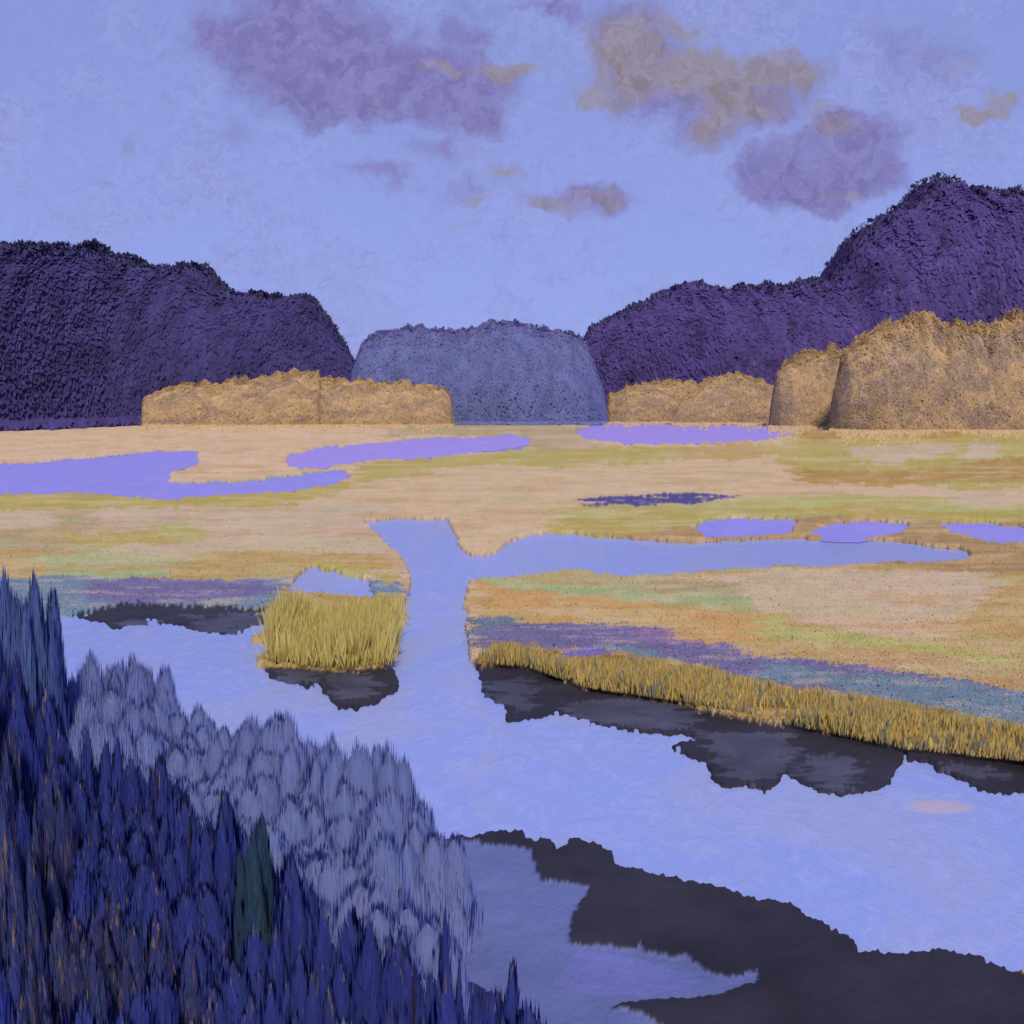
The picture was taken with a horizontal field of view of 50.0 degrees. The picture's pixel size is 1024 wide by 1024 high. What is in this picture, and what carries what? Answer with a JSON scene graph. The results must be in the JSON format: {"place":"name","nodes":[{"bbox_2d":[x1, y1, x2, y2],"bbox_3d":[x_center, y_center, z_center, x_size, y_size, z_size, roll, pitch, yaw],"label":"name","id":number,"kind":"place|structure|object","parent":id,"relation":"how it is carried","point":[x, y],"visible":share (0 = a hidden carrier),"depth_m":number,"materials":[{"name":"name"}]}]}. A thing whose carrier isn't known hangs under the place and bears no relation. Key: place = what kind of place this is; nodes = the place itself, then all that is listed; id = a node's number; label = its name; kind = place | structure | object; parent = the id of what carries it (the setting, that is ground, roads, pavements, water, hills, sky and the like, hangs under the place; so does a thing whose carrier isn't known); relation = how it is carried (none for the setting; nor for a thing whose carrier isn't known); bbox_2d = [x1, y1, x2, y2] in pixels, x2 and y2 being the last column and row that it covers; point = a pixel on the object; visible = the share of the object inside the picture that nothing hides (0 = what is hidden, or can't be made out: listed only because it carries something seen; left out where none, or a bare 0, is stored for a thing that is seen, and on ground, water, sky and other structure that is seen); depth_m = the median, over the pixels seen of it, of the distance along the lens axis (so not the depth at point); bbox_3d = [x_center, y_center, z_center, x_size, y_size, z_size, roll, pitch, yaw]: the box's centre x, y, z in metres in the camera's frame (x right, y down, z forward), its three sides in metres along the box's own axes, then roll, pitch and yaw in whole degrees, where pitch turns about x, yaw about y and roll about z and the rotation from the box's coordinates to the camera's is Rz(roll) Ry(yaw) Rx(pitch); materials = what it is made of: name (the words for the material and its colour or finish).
{"place":"outdoors","nodes":[
{"label":"outdoors","id":0,"kind":"place"},
{"bbox_2d":[0,246,350,420],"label":"hill","id":1,"kind":"structure","parent":0,"point":[105,304],"depth_m":195.57,"materials":[{"name":"purple plant"}]},
{"bbox_2d":[0,237,354,430],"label":"woodland","id":2,"kind":"object","parent":1,"relation":"on","point":[122,327],"visible":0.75,"depth_m":201.54,"materials":[{"name":"purple plant"}]},
{"bbox_2d":[466,982,520,1012],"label":"wooded slope","id":3,"kind":"structure","parent":0,"point":[475,986],"depth_m":10.79,"materials":[{"name":"blue plant"}]},
{"bbox_2d":[0,565,26,669],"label":"dark conifer","id":4,"kind":"object","parent":3,"relation":"on","point":[6,596],"visible":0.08,"depth_m":14.75,"materials":[{"name":"blue plant"}]},
{"bbox_2d":[1,928,28,1023],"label":"dark conifer","id":5,"kind":"object","parent":3,"relation":"on","point":[15,975],"visible":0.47,"depth_m":7.54,"materials":[{"name":"blue plant"}]},
{"bbox_2d":[0,775,31,866],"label":"dark conifer","id":6,"kind":"object","parent":3,"relation":"on","point":[23,827],"visible":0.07,"depth_m":10.51,"materials":[{"name":"blue plant"}]},
{"bbox_2d":[0,692,45,822],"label":"dark conifer","id":7,"kind":"object","parent":3,"relation":"on","point":[33,759],"visible":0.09,"depth_m":11.80,"materials":[{"name":"blue plant"}]},
{"bbox_2d":[0,782,48,969],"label":"dark conifer","id":8,"kind":"object","parent":3,"relation":"on","point":[19,883],"visible":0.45,"depth_m":9.32,"materials":[{"name":"blue plant"}]},
{"bbox_2d":[6,567,48,713],"bbox_3d":[-6.581,2.696,14.886,0.687,4.052,0.621,3,6,19],"label":"dark conifer","id":9,"kind":"object","parent":3,"relation":"on","point":[32,652],"visible":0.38,"depth_m":14.73,"materials":[{"name":"blue plant"}]},
{"bbox_2d":[0,720,58,818],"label":"dark conifer","id":10,"kind":"object","parent":3,"relation":"on","point":[11,769],"visible":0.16,"depth_m":11.36,"materials":[{"name":"blue plant"}]},
{"bbox_2d":[15,933,56,1023],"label":"dark conifer","id":11,"kind":"object","parent":3,"relation":"on","point":[38,996],"visible":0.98,"depth_m":7.63,"materials":[{"name":"blue plant"}]},
{"bbox_2d":[22,895,56,1020],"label":"dark conifer","id":12,"kind":"object","parent":3,"relation":"on","point":[34,928],"visible":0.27,"depth_m":8.58,"materials":[{"name":"blue plant"}]},
{"bbox_2d":[30,804,65,940],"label":"dark conifer","id":13,"kind":"object","parent":3,"relation":"on","point":[52,894],"visible":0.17,"depth_m":10.08,"materials":[{"name":"blue plant"}]},
{"bbox_2d":[31,682,76,778],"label":"dark conifer","id":14,"kind":"object","parent":3,"relation":"on","point":[54,721],"visible":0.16,"depth_m":12.97,"materials":[{"name":"blue plant"}]},
{"bbox_2d":[38,773,77,903],"bbox_3d":[-4.607,3.752,11.114,0.550,2.476,0.840,-4,8,-34],"label":"dark conifer","id":15,"kind":"object","parent":3,"relation":"on","point":[56,822],"visible":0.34,"depth_m":10.85,"materials":[{"name":"blue plant"}]},
{"bbox_2d":[43,584,74,732],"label":"dark conifer","id":16,"kind":"object","parent":3,"relation":"on","point":[57,676],"visible":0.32,"depth_m":14.98,"materials":[{"name":"blue plant"}]},
{"bbox_2d":[45,906,82,1022],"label":"dark conifer","id":17,"kind":"object","parent":3,"relation":"on","point":[61,936],"visible":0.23,"depth_m":8.82,"materials":[{"name":"blue plant"}]},
{"bbox_2d":[31,761,106,850],"bbox_3d":[-4.752,3.755,11.644,0.962,2.323,0.722,2,6,29],"label":"dark conifer","id":18,"kind":"object","parent":3,"relation":"on","point":[93,827],"visible":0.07,"depth_m":11.59,"materials":[{"name":"blue plant"}]},
{"bbox_2d":[57,753,98,838],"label":"dark conifer","id":19,"kind":"object","parent":3,"relation":"on","point":[80,793],"visible":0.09,"depth_m":12.25,"materials":[{"name":"blue plant"}]},
{"bbox_2d":[61,834,112,920],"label":"dark conifer","id":20,"kind":"object","parent":3,"relation":"on","point":[91,855],"visible":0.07,"depth_m":10.85,"materials":[{"name":"blue plant"}]},
{"bbox_2d":[70,843,107,931],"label":"dark conifer","id":21,"kind":"object","parent":3,"relation":"on","point":[82,904],"visible":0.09,"depth_m":9.74,"materials":[{"name":"blue plant"}]},
{"bbox_2d":[67,647,110,713],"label":"willow bush","id":22,"kind":"object","parent":3,"relation":"on","point":[90,680],"visible":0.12,"depth_m":16.43,"materials":[{"name":"blue plant"}]},
{"bbox_2d":[70,727,111,800],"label":"dark conifer","id":23,"kind":"object","parent":3,"relation":"on","point":[92,777],"visible":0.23,"depth_m":12.94,"materials":[{"name":"blue plant"}]},
{"bbox_2d":[55,920,132,1023],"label":"dark conifer","id":24,"kind":"object","parent":3,"relation":"on","point":[84,964],"visible":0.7,"depth_m":8.35,"materials":[{"name":"blue plant"}]},
{"bbox_2d":[75,713,137,778],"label":"willow bush","id":25,"kind":"object","parent":3,"relation":"on","point":[98,734],"visible":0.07,"depth_m":13.88,"materials":[{"name":"blue plant"}]},
{"bbox_2d":[92,918,136,1017],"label":"dark conifer","id":26,"kind":"object","parent":3,"relation":"on","point":[106,953],"visible":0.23,"depth_m":8.88,"materials":[{"name":"blue plant"}]},
{"bbox_2d":[91,841,152,923],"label":"dark conifer","id":27,"kind":"object","parent":3,"relation":"on","point":[119,874],"visible":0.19,"depth_m":10.67,"materials":[{"name":"blue plant"}]},
{"bbox_2d":[105,758,146,852],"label":"dark conifer","id":28,"kind":"object","parent":3,"relation":"on","point":[133,792],"visible":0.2,"depth_m":11.95,"materials":[{"name":"blue plant"}]},
{"bbox_2d":[87,887,177,970],"bbox_3d":[-3.348,4.166,9.615,0.956,1.849,0.623,-3,7,-22],"label":"dark conifer","id":29,"kind":"object","parent":3,"relation":"on","point":[114,915],"visible":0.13,"depth_m":9.50,"materials":[{"name":"blue plant"}]},
{"bbox_2d":[96,685,171,736],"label":"willow bush","id":30,"kind":"object","parent":3,"relation":"on","point":[112,701],"visible":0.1,"depth_m":15.70,"materials":[{"name":"blue plant"}]},
{"bbox_2d":[119,802,160,873],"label":"dark conifer","id":31,"kind":"object","parent":3,"relation":"on","point":[139,840],"visible":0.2,"depth_m":11.22,"materials":[{"name":"blue plant"}]},
{"bbox_2d":[104,651,186,715],"bbox_3d":[-5.518,3.226,16.551,1.305,2.427,1.093,1,6,-4],"label":"willow bush","id":32,"kind":"object","parent":3,"relation":"on","point":[139,680],"visible":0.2,"depth_m":16.27,"materials":[{"name":"blue plant"}]},
{"bbox_2d":[132,750,179,828],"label":"dark conifer","id":33,"kind":"object","parent":3,"relation":"on","point":[159,788],"visible":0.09,"depth_m":11.47,"materials":[{"name":"blue plant"}]},
{"bbox_2d":[130,962,183,1023],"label":"dark conifer","id":34,"kind":"object","parent":3,"relation":"on","point":[158,993],"visible":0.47,"depth_m":8.17,"materials":[{"name":"blue plant"}]},
{"bbox_2d":[118,907,203,1023],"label":"dark conifer","id":35,"kind":"object","parent":3,"relation":"on","point":[160,954],"visible":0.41,"depth_m":8.99,"materials":[{"name":"blue plant"}]},
{"bbox_2d":[120,864,204,972],"bbox_3d":[-3.105,4.082,9.714,1.099,2.021,0.676,2,6,14],"label":"dark conifer","id":36,"kind":"object","parent":3,"relation":"on","point":[184,917],"visible":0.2,"depth_m":9.58,"materials":[{"name":"blue plant"}]},
{"bbox_2d":[158,789,214,894],"bbox_3d":[-3.260,3.853,11.051,0.812,2.234,0.867,6,8,41],"label":"dark conifer","id":37,"kind":"object","parent":3,"relation":"on","point":[185,833],"visible":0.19,"depth_m":10.81,"materials":[{"name":"blue plant"}]},
{"bbox_2d":[170,931,218,1000],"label":"dark conifer","id":38,"kind":"object","parent":3,"relation":"on","point":[206,957],"visible":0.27,"depth_m":9.06,"materials":[{"name":"blue plant"}]},
{"bbox_2d":[165,742,233,785],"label":"willow bush","id":39,"kind":"object","parent":3,"relation":"on","point":[184,760],"visible":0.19,"depth_m":14.28,"materials":[{"name":"blue plant"}]},
{"bbox_2d":[189,824,215,898],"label":"dark conifer","id":40,"kind":"object","parent":3,"relation":"on","point":[203,864],"visible":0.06,"depth_m":10.52,"materials":[{"name":"blue plant"}]},
{"bbox_2d":[193,879,232,967],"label":"dark conifer","id":41,"kind":"object","parent":3,"relation":"on","point":[216,924],"visible":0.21,"depth_m":9.78,"materials":[{"name":"blue plant"}]},
{"bbox_2d":[210,785,243,905],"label":"dark conifer","id":42,"kind":"object","parent":3,"relation":"on","point":[228,838],"visible":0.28,"depth_m":10.24,"materials":[{"name":"blue plant"}]},
{"bbox_2d":[198,957,256,1023],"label":"dark conifer","id":43,"kind":"object","parent":3,"relation":"on","point":[232,1001],"visible":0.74,"depth_m":8.55,"materials":[{"name":"blue plant"}]},
{"bbox_2d":[216,918,267,1014],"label":"dark conifer","id":44,"kind":"object","parent":3,"relation":"on","point":[253,958],"visible":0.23,"depth_m":9.09,"materials":[{"name":"blue plant"}]},
{"bbox_2d":[223,744,278,787],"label":"willow bush","id":45,"kind":"object","parent":3,"relation":"on","point":[261,762],"visible":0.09,"depth_m":13.74,"materials":[{"name":"blue plant"}]},
{"bbox_2d":[227,808,276,971],"bbox_3d":[-2.158,3.871,9.482,0.563,2.627,0.639,-2,7,-17],"label":"dark conifer","id":46,"kind":"object","parent":3,"relation":"on","point":[254,882],"visible":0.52,"depth_m":9.44,"materials":[{"name":"green plant"}]},
{"bbox_2d":[207,780,299,822],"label":"willow bush","id":47,"kind":"object","parent":3,"relation":"on","point":[248,803],"visible":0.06,"depth_m":12.66,"materials":[{"name":"blue plant"}]},
{"bbox_2d":[227,771,284,817],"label":"willow bush","id":48,"kind":"object","parent":3,"relation":"on","point":[268,788],"visible":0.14,"depth_m":12.91,"materials":[{"name":"blue plant"}]},
{"bbox_2d":[226,707,318,773],"bbox_3d":[-3.089,3.572,14.249,1.321,2.165,1.106,0,7,-19],"label":"willow bush","id":49,"kind":"object","parent":3,"relation":"on","point":[277,729],"visible":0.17,"depth_m":14.18,"materials":[{"name":"blue plant"}]},
{"bbox_2d":[260,867,313,1017],"bbox_3d":[-1.793,4.027,8.950,0.488,2.367,0.557,5,8,39],"label":"dark conifer","id":50,"kind":"object","parent":3,"relation":"on","point":[294,924],"visible":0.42,"depth_m":8.89,"materials":[{"name":"blue plant"}]},
{"bbox_2d":[269,848,320,943],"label":"dark conifer","id":51,"kind":"object","parent":3,"relation":"on","point":[312,906],"visible":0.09,"depth_m":9.26,"materials":[{"name":"blue plant"}]},
{"bbox_2d":[270,792,326,848],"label":"willow bush","id":52,"kind":"object","parent":3,"relation":"on","point":[291,820],"visible":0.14,"depth_m":12.05,"materials":[{"name":"blue plant"}]},
{"bbox_2d":[279,948,329,1023],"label":"dark conifer","id":53,"kind":"object","parent":3,"relation":"on","point":[303,996],"visible":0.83,"depth_m":8.40,"materials":[{"name":"blue plant"}]},
{"bbox_2d":[272,846,345,912],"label":"willow bush","id":54,"kind":"object","parent":3,"relation":"on","point":[325,876],"visible":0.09,"depth_m":10.57,"materials":[{"name":"blue plant"}]},
{"bbox_2d":[289,896,331,1002],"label":"dark conifer","id":55,"kind":"object","parent":3,"relation":"on","point":[323,946],"visible":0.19,"depth_m":8.67,"materials":[{"name":"blue plant"}]},
{"bbox_2d":[276,729,345,805],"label":"willow bush","id":56,"kind":"object","parent":3,"relation":"on","point":[293,764],"visible":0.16,"depth_m":13.37,"materials":[{"name":"blue plant"}]},
{"bbox_2d":[294,802,356,856],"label":"willow bush","id":57,"kind":"object","parent":3,"relation":"on","point":[334,833],"visible":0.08,"depth_m":11.76,"materials":[{"name":"blue plant"}]},
{"bbox_2d":[315,743,373,824],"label":"willow bush","id":58,"kind":"object","parent":3,"relation":"on","point":[326,787],"visible":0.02,"depth_m":12.78,"materials":[{"name":"blue plant"}]},
{"bbox_2d":[309,903,381,1023],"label":"dark conifer","id":59,"kind":"object","parent":3,"relation":"on","point":[351,932],"visible":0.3,"depth_m":8.62,"materials":[{"name":"blue plant"}]},
{"bbox_2d":[323,770,371,827],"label":"willow bush","id":60,"kind":"object","parent":3,"relation":"on","point":[347,800],"visible":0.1,"depth_m":12.31,"materials":[{"name":"blue plant"}]},
{"bbox_2d":[322,919,394,1023],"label":"dark conifer","id":61,"kind":"object","parent":3,"relation":"on","point":[370,977],"visible":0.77,"depth_m":8.40,"materials":[{"name":"blue plant"}]},
{"bbox_2d":[336,734,384,805],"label":"willow bush","id":62,"kind":"object","parent":3,"relation":"on","point":[361,767],"visible":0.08,"depth_m":12.72,"materials":[{"name":"blue plant"}]},
{"bbox_2d":[316,873,417,949],"bbox_3d":[-1.383,4.164,9.898,1.359,1.857,1.138,-1,7,-22],"label":"willow bush","id":63,"kind":"object","parent":3,"relation":"on","point":[360,895],"visible":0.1,"depth_m":9.89,"materials":[{"name":"blue plant"}]},
{"bbox_2d":[335,830,416,912],"bbox_3d":[-1.439,4.043,10.858,1.005,1.918,1.007,6,8,41],"label":"willow bush","id":64,"kind":"object","parent":3,"relation":"on","point":[381,860],"visible":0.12,"depth_m":10.70,"materials":[{"name":"blue plant"}]},
{"bbox_2d":[344,794,424,870],"bbox_3d":[-1.302,3.908,11.920,1.230,1.969,1.211,-1,6,-8],"label":"willow bush","id":65,"kind":"object","parent":3,"relation":"on","point":[387,816],"visible":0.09,"depth_m":11.56,"materials":[{"name":"blue plant"}]},
{"bbox_2d":[348,806,430,910],"bbox_3d":[-1.349,3.969,11.418,1.105,1.946,0.815,1,6,5],"label":"willow bush","id":66,"kind":"object","parent":3,"relation":"on","point":[374,825],"visible":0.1,"depth_m":11.23,"materials":[{"name":"blue plant"}]},
{"bbox_2d":[371,737,419,807],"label":"willow bush","id":67,"kind":"object","parent":3,"relation":"on","point":[392,774],"visible":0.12,"depth_m":12.33,"materials":[{"name":"blue plant"}]},
{"bbox_2d":[362,785,438,849],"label":"willow bush","id":68,"kind":"object","parent":3,"relation":"on","point":[398,803],"visible":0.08,"depth_m":11.78,"materials":[{"name":"blue plant"}]},
{"bbox_2d":[379,936,423,1023],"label":"dark conifer","id":69,"kind":"object","parent":3,"relation":"on","point":[390,999],"visible":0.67,"depth_m":7.86,"materials":[{"name":"blue plant"}]},
{"bbox_2d":[346,829,483,961],"bbox_3d":[-1.148,4.087,11.697,1.326,1.562,1.350,6,9,44],"label":"willow bush","id":70,"kind":"object","parent":3,"relation":"on","point":[446,875],"visible":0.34,"depth_m":11.52,"materials":[{"name":"blue plant"}]},
{"bbox_2d":[361,896,470,1022],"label":"willow bush","id":71,"kind":"object","parent":3,"relation":"on","point":[404,917],"visible":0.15,"depth_m":9.54,"materials":[{"name":"blue plant"}]},
{"bbox_2d":[394,938,437,1023],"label":"dark conifer","id":72,"kind":"object","parent":3,"relation":"on","point":[413,989],"visible":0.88,"depth_m":7.88,"materials":[{"name":"blue plant"}]},
{"bbox_2d":[363,913,472,998],"bbox_3d":[-1.089,4.233,9.342,1.187,1.851,1.418,6,7,43],"label":"willow bush","id":73,"kind":"object","parent":3,"relation":"on","point":[422,942],"visible":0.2,"depth_m":9.33,"materials":[{"name":"blue plant"}]},
{"bbox_2d":[427,962,462,1023],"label":"dark conifer","id":74,"kind":"object","parent":3,"relation":"on","point":[445,1009],"visible":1,"depth_m":7.50,"materials":[{"name":"blue plant"}]},
{"bbox_2d":[484,957,520,1023],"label":"dark conifer","id":75,"kind":"object","parent":3,"relation":"on","point":[510,1006],"visible":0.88,"depth_m":7.06,"materials":[{"name":"blue plant"}]},
{"bbox_2d":[0,425,1023,970],"bbox_3d":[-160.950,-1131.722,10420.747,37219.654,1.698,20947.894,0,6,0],"label":"marsh meadow","id":76,"kind":"structure","parent":0,"point":[560,463],"depth_m":50.21,"materials":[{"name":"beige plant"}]},
{"bbox_2d":[0,451,348,499],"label":"pool","id":77,"kind":"structure","parent":76,"relation":"in","point":[144,475],"depth_m":75.65,"materials":[{"name":"purple liquid"}]},
{"bbox_2d":[141,368,326,447],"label":"marsh bush","id":78,"kind":"object","parent":76,"relation":"on","point":[277,399],"visible":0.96,"depth_m":188.03,"materials":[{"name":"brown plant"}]},
{"bbox_2d":[314,375,454,437],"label":"marsh bush","id":79,"kind":"object","parent":76,"relation":"on","point":[369,403],"visible":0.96,"depth_m":189.05,"materials":[{"name":"orange plant"}]},
{"bbox_2d":[286,435,529,468],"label":"pool","id":80,"kind":"structure","parent":76,"relation":"in","point":[324,457],"depth_m":113.29,"materials":[{"name":"liquid"}]},
{"bbox_2d":[350,318,608,425],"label":"wooded hill","id":81,"kind":"structure","parent":76,"relation":"on","point":[515,371],"depth_m":197.77,"materials":[{"name":"blue plant"}]},
{"bbox_2d":[602,378,752,430],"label":"marsh bush","id":82,"kind":"object","parent":76,"relation":"on","point":[655,402],"visible":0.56,"depth_m":207.59,"materials":[{"name":"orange plant"}]},
{"bbox_2d":[576,424,792,444],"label":"pool","id":83,"kind":"structure","parent":76,"relation":"in","point":[655,434],"depth_m":156.16,"materials":[{"name":"liquid"}]},
{"bbox_2d":[668,370,798,438],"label":"marsh bush","id":84,"kind":"object","parent":76,"relation":"on","point":[728,399],"visible":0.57,"depth_m":201.45,"materials":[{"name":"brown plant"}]},
{"bbox_2d":[694,518,796,538],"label":"pool","id":85,"kind":"structure","parent":76,"relation":"in","point":[743,527],"depth_m":48.81,"materials":[{"name":"purple liquid"}]},
{"bbox_2d":[768,342,914,457],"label":"marsh bush","id":86,"kind":"object","parent":76,"relation":"on","point":[803,388],"visible":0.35,"depth_m":181.62,"materials":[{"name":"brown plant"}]},
{"bbox_2d":[809,521,907,542],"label":"pool","id":87,"kind":"structure","parent":76,"relation":"in","point":[857,532],"depth_m":47.41,"materials":[{"name":"purple liquid"}]},
{"bbox_2d":[828,305,1023,460],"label":"trees","id":88,"kind":"object","parent":76,"relation":"on","point":[924,372],"visible":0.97,"depth_m":161.91,"materials":[{"name":"orange plant"}]},
{"bbox_2d":[940,523,1023,542],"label":"pool","id":89,"kind":"structure","parent":76,"relation":"in","point":[990,533],"depth_m":47.41,"materials":[{"name":"purple liquid"}]},
{"bbox_2d":[0,0,1023,359],"label":"sky","id":90,"kind":"structure","parent":0,"point":[563,165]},
{"bbox_2d":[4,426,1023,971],"bbox_3d":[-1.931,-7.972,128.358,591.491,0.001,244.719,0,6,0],"label":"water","id":91,"kind":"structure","parent":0,"point":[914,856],"depth_m":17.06,"materials":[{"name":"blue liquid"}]},
{"bbox_2d":[72,599,1023,796],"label":"mud bank","id":92,"kind":"structure","parent":0,"point":[736,751],"depth_m":19.84,"materials":[{"name":"black soil"}]},
{"bbox_2d":[251,584,410,669],"bbox_3d":[-4.135,2.502,25.300,3.529,1.297,4.613,0,6,0],"label":"reed bed","id":93,"kind":"object","parent":92,"relation":"on","point":[306,631],"visible":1,"depth_m":24.02,"materials":[{"name":"yellow plant"}]},
{"bbox_2d":[478,639,1023,761],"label":"reed fringe","id":94,"kind":"object","parent":92,"relation":"on","point":[868,717],"visible":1,"depth_m":20.33,"materials":[{"name":"yellow plant"}]},
{"bbox_2d":[446,836,759,1023],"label":"silt flat","id":95,"kind":"structure","parent":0,"point":[528,913],"depth_m":11.58,"materials":[{"name":"blue liquid"}]},
{"bbox_2d":[455,829,1023,1023],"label":"mud spit","id":96,"kind":"structure","parent":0,"point":[813,971],"depth_m":11.54,"materials":[{"name":"black soil"}]},
{"bbox_2d":[584,177,1023,382],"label":"hill","id":97,"kind":"structure","parent":0,"point":[910,194],"depth_m":227.16,"materials":[{"name":"purple plant"}]},
{"bbox_2d":[582,171,1023,403],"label":"woodland","id":98,"kind":"object","parent":97,"relation":"on","point":[647,329],"visible":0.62,"depth_m":222.09,"materials":[{"name":"purple plant"}]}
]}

